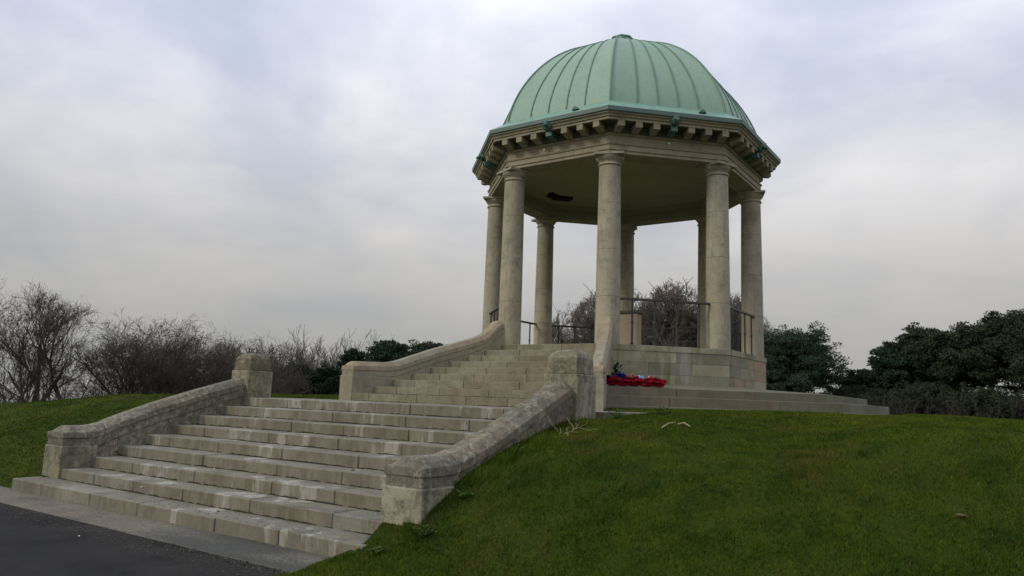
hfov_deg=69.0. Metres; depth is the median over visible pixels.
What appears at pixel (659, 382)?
poppy wreath
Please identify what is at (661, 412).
weed
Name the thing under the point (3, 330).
bare tree
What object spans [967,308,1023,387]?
pine tree
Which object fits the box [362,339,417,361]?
bush
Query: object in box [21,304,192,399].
bare tree
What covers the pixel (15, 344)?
bare tree
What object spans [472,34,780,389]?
memorial pavilion
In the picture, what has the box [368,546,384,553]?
weed
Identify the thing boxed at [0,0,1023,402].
sky
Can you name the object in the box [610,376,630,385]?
poppy wreath
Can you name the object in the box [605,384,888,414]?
stone terrace
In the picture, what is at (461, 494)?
weed
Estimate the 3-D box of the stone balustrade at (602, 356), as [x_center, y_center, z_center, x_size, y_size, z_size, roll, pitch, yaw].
[1.533,1.446,12.818,0.301,2.293,3.600,0,-9,10]
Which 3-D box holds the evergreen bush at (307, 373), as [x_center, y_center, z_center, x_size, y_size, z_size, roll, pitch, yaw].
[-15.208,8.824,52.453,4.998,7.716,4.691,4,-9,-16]
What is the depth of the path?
6.51 m
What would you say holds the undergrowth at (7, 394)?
on the lawn at (796, 523)
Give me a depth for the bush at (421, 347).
48.56 m
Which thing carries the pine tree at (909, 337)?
on the lawn at (796, 523)
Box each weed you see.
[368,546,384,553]
[412,524,436,536]
[456,489,473,498]
[506,444,522,452]
[605,408,626,418]
[653,406,670,414]
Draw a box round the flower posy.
[616,373,625,385]
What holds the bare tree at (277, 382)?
on the lawn at (796, 523)
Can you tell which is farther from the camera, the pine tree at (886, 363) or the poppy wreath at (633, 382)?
the pine tree at (886, 363)
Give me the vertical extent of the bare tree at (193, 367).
7.667 m
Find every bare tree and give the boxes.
[0,279,14,352]
[0,280,81,401]
[0,290,118,402]
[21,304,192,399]
[48,336,193,398]
[67,314,271,393]
[129,334,289,393]
[136,340,301,393]
[192,355,316,394]
[199,332,332,393]
[199,343,309,394]
[551,302,585,343]
[560,288,672,345]
[592,289,696,346]
[635,277,697,347]
[660,294,740,350]
[693,293,775,350]
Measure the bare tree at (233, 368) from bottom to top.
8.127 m
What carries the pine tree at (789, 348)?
on the lawn at (796, 523)
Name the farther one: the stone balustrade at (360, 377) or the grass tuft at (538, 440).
the stone balustrade at (360, 377)
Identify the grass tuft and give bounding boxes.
[461,461,503,488]
[475,443,528,465]
[519,429,558,445]
[572,414,600,427]
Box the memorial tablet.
[593,310,643,344]
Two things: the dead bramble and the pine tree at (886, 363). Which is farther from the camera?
the pine tree at (886, 363)
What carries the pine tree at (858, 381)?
on the lawn at (796, 523)
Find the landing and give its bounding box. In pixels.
[292,398,640,418]
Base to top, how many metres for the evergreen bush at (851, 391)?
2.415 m
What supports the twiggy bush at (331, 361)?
on the lawn at (796, 523)
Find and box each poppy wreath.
[606,375,620,384]
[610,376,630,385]
[623,375,642,385]
[635,378,654,386]
[646,376,666,386]
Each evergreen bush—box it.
[274,359,315,394]
[306,360,341,394]
[766,379,793,391]
[835,383,891,405]
[884,380,961,414]
[946,381,1023,418]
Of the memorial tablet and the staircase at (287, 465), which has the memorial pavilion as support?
the memorial tablet
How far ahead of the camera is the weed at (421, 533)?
6.44 m
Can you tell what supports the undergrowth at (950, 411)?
on the lawn at (796, 523)
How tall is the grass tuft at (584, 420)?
0.198 m
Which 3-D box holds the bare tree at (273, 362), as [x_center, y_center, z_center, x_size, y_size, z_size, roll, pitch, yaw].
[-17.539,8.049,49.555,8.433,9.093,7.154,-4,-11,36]
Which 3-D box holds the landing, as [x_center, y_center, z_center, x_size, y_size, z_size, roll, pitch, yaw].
[-1.377,2.008,12.087,7.684,0.252,1.422,-4,-10,34]
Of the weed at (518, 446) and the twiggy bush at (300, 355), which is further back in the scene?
the twiggy bush at (300, 355)
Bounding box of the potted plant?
[611,361,624,375]
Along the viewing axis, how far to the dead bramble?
8.23 m
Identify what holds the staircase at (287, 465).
on the lawn at (796, 523)
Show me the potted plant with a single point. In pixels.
(615, 368)
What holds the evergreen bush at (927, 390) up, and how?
on the lawn at (796, 523)
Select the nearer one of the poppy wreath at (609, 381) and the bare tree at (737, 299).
the poppy wreath at (609, 381)
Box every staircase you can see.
[11,398,511,556]
[351,343,612,406]
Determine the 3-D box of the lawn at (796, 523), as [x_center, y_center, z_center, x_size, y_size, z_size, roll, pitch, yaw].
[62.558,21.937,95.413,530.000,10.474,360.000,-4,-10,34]
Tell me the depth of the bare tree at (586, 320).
54.95 m
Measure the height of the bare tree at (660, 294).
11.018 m
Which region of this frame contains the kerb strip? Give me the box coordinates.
[0,486,330,572]
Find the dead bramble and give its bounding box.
[559,417,597,435]
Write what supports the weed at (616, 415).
on the lawn at (796, 523)
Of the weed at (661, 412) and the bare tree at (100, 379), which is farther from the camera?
the bare tree at (100, 379)
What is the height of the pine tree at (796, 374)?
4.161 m
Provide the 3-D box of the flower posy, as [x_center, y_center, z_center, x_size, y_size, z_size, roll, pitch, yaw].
[1.836,1.536,12.545,0.165,0.214,0.160,-4,-10,34]
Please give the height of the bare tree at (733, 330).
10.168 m
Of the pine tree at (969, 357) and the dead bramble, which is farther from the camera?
the pine tree at (969, 357)
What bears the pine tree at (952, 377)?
on the lawn at (796, 523)
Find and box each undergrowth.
[0,368,157,402]
[834,393,1023,419]
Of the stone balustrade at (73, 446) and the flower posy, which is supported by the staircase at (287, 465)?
the stone balustrade at (73, 446)
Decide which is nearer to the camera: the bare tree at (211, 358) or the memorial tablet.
the memorial tablet
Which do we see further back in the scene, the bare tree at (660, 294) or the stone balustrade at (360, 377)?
the bare tree at (660, 294)
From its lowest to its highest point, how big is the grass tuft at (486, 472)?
0.277 m
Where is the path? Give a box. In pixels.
[0,502,286,575]
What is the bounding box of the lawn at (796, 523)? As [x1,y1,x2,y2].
[0,394,1023,575]
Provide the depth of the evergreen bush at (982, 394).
34.67 m
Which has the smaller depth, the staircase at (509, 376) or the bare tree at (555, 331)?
the staircase at (509, 376)
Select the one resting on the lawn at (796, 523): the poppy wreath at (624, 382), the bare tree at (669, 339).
the bare tree at (669, 339)
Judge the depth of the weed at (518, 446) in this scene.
7.68 m
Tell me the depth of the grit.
6.91 m
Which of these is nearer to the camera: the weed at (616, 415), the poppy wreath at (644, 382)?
the weed at (616, 415)
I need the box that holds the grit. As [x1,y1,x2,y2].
[11,493,360,574]
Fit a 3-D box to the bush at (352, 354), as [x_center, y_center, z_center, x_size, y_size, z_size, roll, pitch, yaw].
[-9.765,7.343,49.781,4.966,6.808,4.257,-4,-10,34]
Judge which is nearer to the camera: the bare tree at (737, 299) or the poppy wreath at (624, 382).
the poppy wreath at (624, 382)
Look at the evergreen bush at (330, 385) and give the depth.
52.33 m
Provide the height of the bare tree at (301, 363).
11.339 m
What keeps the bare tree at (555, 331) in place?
on the lawn at (796, 523)
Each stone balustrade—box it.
[42,353,272,478]
[339,321,504,399]
[380,350,595,524]
[593,316,613,410]
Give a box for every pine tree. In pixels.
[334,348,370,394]
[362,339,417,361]
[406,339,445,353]
[740,351,814,392]
[764,321,855,394]
[823,367,880,395]
[855,340,933,401]
[890,322,961,390]
[898,328,1002,401]
[927,310,1023,393]
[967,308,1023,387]
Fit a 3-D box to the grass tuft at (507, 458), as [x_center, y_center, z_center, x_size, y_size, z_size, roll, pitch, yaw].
[-0.058,1.644,7.398,0.444,0.269,0.568,-4,-10,34]
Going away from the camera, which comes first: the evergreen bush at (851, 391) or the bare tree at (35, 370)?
the bare tree at (35, 370)
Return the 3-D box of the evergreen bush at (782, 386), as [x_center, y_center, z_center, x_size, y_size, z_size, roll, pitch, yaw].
[14.136,6.234,40.545,3.312,2.700,4.037,-4,-10,34]
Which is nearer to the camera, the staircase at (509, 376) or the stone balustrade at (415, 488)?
the stone balustrade at (415, 488)
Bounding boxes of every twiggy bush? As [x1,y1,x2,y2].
[267,337,336,375]
[283,324,364,370]
[314,330,394,368]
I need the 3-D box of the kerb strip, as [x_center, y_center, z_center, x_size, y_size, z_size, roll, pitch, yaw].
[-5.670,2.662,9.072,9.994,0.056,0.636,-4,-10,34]
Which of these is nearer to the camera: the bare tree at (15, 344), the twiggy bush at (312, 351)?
the bare tree at (15, 344)

